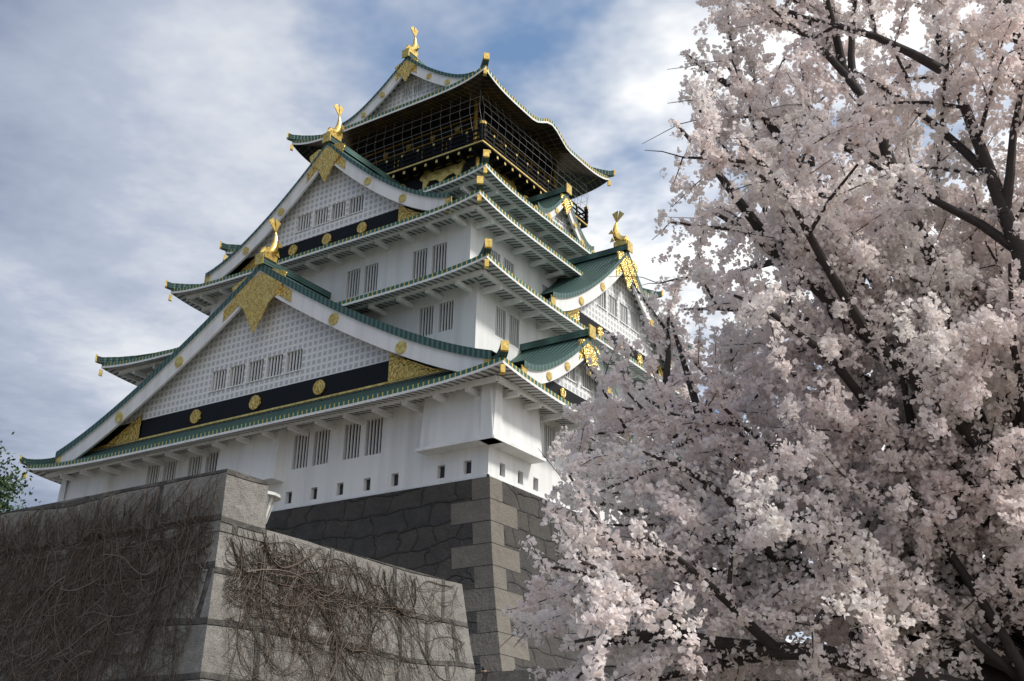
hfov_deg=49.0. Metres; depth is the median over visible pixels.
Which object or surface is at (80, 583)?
dry vines
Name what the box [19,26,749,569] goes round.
castle tower
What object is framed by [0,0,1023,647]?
sky
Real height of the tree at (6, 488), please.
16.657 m
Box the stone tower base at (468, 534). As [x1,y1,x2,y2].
[265,476,782,671]
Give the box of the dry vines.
[0,474,467,680]
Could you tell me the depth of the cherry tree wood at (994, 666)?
15.30 m
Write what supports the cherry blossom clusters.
attached to the cherry tree wood at (994, 666)
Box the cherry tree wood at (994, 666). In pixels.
[498,0,1023,680]
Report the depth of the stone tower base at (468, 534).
56.14 m
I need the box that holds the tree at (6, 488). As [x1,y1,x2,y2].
[0,432,40,512]
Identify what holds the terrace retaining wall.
on the ground
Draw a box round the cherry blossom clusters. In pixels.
[497,0,1023,680]
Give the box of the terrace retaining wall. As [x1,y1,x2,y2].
[0,529,958,680]
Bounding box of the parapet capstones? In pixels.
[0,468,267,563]
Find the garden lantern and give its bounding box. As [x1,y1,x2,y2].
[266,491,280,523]

